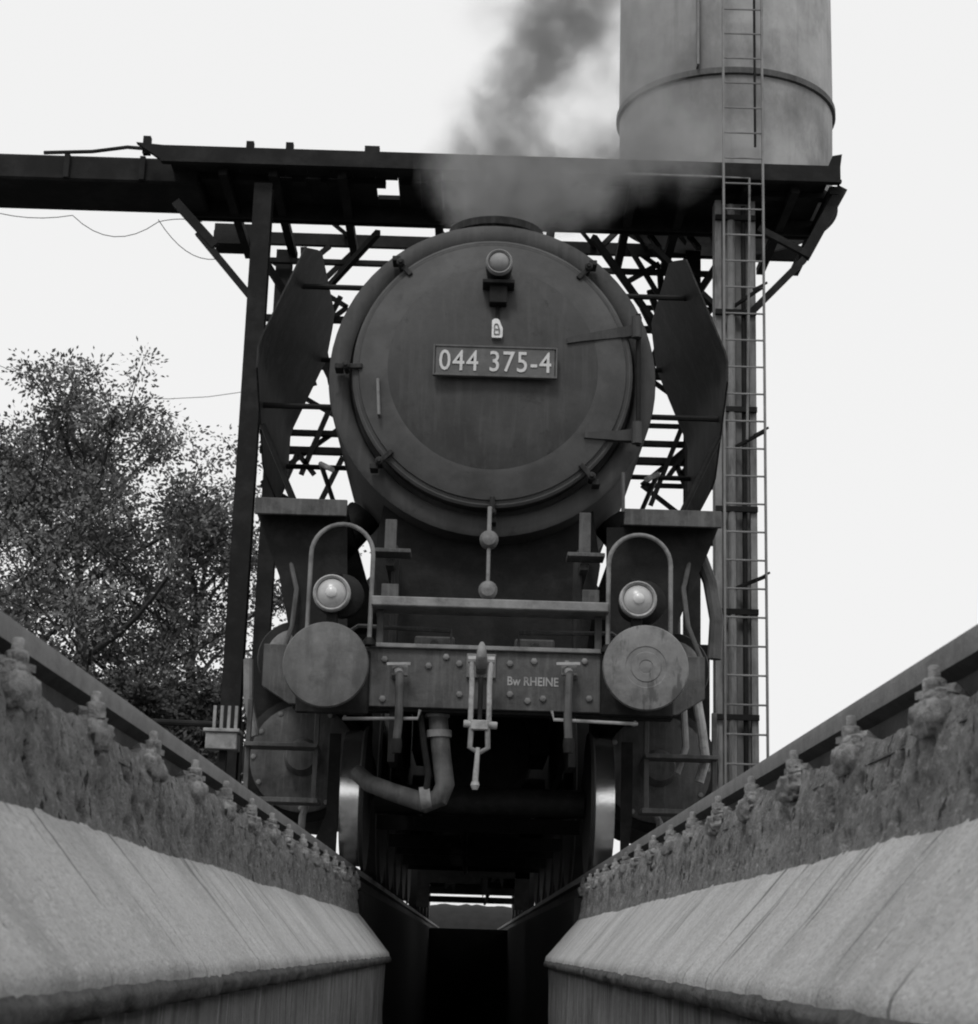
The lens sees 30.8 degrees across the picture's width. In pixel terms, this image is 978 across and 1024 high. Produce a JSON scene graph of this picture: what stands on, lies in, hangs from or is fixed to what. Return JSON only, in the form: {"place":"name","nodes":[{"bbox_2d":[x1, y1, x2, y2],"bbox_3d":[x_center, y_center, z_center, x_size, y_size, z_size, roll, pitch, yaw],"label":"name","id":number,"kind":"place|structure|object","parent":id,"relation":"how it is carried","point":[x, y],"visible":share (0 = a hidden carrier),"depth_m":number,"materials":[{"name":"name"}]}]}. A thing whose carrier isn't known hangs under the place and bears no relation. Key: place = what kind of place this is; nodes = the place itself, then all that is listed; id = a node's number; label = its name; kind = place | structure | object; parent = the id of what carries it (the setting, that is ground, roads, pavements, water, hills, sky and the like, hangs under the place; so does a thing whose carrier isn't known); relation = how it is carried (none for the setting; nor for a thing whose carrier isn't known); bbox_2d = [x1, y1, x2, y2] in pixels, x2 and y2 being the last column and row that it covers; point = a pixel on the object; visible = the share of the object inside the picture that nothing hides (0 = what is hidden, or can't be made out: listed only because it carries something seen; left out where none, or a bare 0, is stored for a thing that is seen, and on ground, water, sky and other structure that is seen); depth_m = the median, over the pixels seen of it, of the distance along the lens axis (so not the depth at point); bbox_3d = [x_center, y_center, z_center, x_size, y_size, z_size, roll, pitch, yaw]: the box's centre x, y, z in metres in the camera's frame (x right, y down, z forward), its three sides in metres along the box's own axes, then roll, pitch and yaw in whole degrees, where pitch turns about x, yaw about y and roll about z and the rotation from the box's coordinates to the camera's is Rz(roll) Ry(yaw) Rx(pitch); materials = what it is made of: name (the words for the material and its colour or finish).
{"place":"outdoors","nodes":[
{"label":"outdoors","id":0,"kind":"place"},
{"bbox_2d":[426,903,511,929],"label":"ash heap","id":1,"kind":"object","parent":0,"point":[466,916],"visible":0.12,"depth_m":44.85,"materials":[{"name":"grey"}]},
{"bbox_2d":[0,0,977,907],"label":"sky","id":2,"kind":"structure","parent":0,"point":[872,348],"materials":[{"name":"white"}]},
{"label":"ground","id":3,"kind":"structure","parent":0,"visible":0},
{"bbox_2d":[18,620,133,700],"bbox_3d":[-6.372,3.336,23.607,4.309,3.855,4.051,-1,-14,11],"label":"dense shrub","id":4,"kind":"object","parent":3,"relation":"on","point":[70,657],"depth_m":23.60,"materials":[{"name":"grey plant"}]},
{"bbox_2d":[0,145,209,213],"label":"conveyor bridge","id":5,"kind":"structure","parent":3,"relation":"on","point":[67,181],"depth_m":17.07,"materials":[{"name":"metal"}]},
{"bbox_2d":[0,213,201,236],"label":"wire","id":6,"kind":"object","parent":5,"relation":"hanging from","point":[91,229],"visible":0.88,"depth_m":17.44,"materials":[{"name":"grey metal"}]},
{"bbox_2d":[0,399,224,683],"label":"leafy tree","id":7,"kind":"object","parent":3,"relation":"on","point":[18,440],"visible":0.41,"depth_m":28.94,"materials":[{"name":"grey plant"}]},
{"bbox_2d":[0,336,286,691],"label":"leafy tree","id":8,"kind":"object","parent":3,"relation":"on","point":[98,456],"visible":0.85,"depth_m":28.11,"materials":[{"name":"grey plant"}]},
{"bbox_2d":[92,670,216,764],"bbox_3d":[-5.148,3.925,24.951,3.425,3.410,3.774,13,-18,-38],"label":"dense shrub","id":9,"kind":"object","parent":3,"relation":"on","point":[148,700],"visible":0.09,"depth_m":24.64,"materials":[{"name":"black plant"}]},
{"bbox_2d":[110,672,246,784],"bbox_3d":[-4.554,4.039,25.628,3.350,3.564,3.211,2,-14,0],"label":"dense shrub","id":10,"kind":"object","parent":3,"relation":"on","point":[203,702],"visible":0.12,"depth_m":25.52,"materials":[{"name":"black plant"}]},
{"bbox_2d":[152,719,244,783],"bbox_3d":[-4.149,2.779,16.774,3.580,1.760,0.060,2,-14,0],"label":"pipe railing","id":11,"kind":"object","parent":3,"relation":"on","point":[172,722],"visible":0.07,"depth_m":16.95,"materials":[{"name":"metal"}]},
{"bbox_2d":[62,480,370,731],"bbox_3d":[-4.763,3.259,30.419,5.838,7.337,5.332,5,-14,-13],"label":"leafy tree","id":12,"kind":"object","parent":3,"relation":"on","point":[213,550],"visible":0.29,"depth_m":30.35,"materials":[{"name":"grey plant"}]},
{"bbox_2d":[203,705,242,772],"bbox_3d":[-2.230,2.400,14.661,0.300,1.599,0.270,2,-14,0],"label":"junction box","id":13,"kind":"object","parent":3,"relation":"on","point":[221,740],"visible":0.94,"depth_m":14.68,"materials":[{"name":"metal"}]},
{"bbox_2d":[136,0,846,788],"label":"coaling gantry","id":14,"kind":"object","parent":3,"relation":"on","point":[732,212],"visible":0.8,"depth_m":16.75,"materials":[{"name":"metal"}]},
{"bbox_2d":[1,366,240,398],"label":"wire","id":15,"kind":"object","parent":14,"relation":"attached to","point":[121,396],"visible":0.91,"depth_m":22.97,"materials":[{"name":"grey metal"}]},
{"bbox_2d":[158,219,214,259],"bbox_3d":[-2.982,-2.686,17.511,0.594,0.406,0.008,2,-14,0],"label":"wire","id":16,"kind":"object","parent":14,"relation":"hanging from","point":[183,248],"visible":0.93,"depth_m":17.49,"materials":[{"name":"grey metal"}]},
{"bbox_2d":[616,0,837,255],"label":"storage tank","id":17,"kind":"object","parent":14,"relation":"on","point":[670,95],"visible":0.56,"depth_m":17.17,"materials":[{"name":"grey metal"}]},
{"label":"pit floor","id":18,"kind":"structure","parent":0,"visible":0},
{"bbox_2d":[0,637,390,1023],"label":"pit wall","id":19,"kind":"structure","parent":18,"relation":"on","point":[154,892],"depth_m":3.22,"materials":[{"name":"concrete"}]},
{"bbox_2d":[0,610,439,927],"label":"rail","id":20,"kind":"object","parent":19,"relation":"on","point":[67,685],"visible":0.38,"depth_m":3.77,"materials":[{"name":"grey metal"}]},
{"bbox_2d":[357,891,428,1023],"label":"pit wall","id":21,"kind":"structure","parent":18,"relation":"on","point":[403,938],"depth_m":17.18,"materials":[{"name":"black concrete"}]},
{"bbox_2d":[426,928,506,1023],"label":"pit wall","id":22,"kind":"structure","parent":18,"relation":"on","point":[466,981],"depth_m":28.93,"materials":[{"name":"black concrete"}]},
{"bbox_2d":[505,898,582,1023],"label":"pit wall","id":23,"kind":"structure","parent":18,"relation":"on","point":[532,942],"depth_m":17.26,"materials":[{"name":"black concrete"}]},
{"bbox_2d":[543,665,977,1023],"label":"pit wall","id":24,"kind":"structure","parent":18,"relation":"on","point":[847,893],"depth_m":3.10,"materials":[{"name":"concrete"}]},
{"bbox_2d":[497,624,977,929],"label":"rail","id":25,"kind":"object","parent":24,"relation":"on","point":[881,711],"visible":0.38,"depth_m":3.53,"materials":[{"name":"grey metal"}]},
{"bbox_2d":[242,216,727,918],"bbox_3d":[-0.118,2.328,20.637,3.100,4.428,22.005,2,-14,0],"label":"steam locomotive","id":26,"kind":"object","parent":25,"relation":"on","point":[478,682],"visible":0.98,"depth_m":11.15,"materials":[{"name":"paint"}]},
{"bbox_2d":[335,241,641,526],"bbox_3d":[-0.006,-0.831,11.220,1.936,1.872,0.343,2,-14,0],"label":"smokebox door","id":27,"kind":"structure","parent":26,"relation":"in","point":[467,443],"depth_m":11.10,"materials":[{"name":"paint"}]}
]}

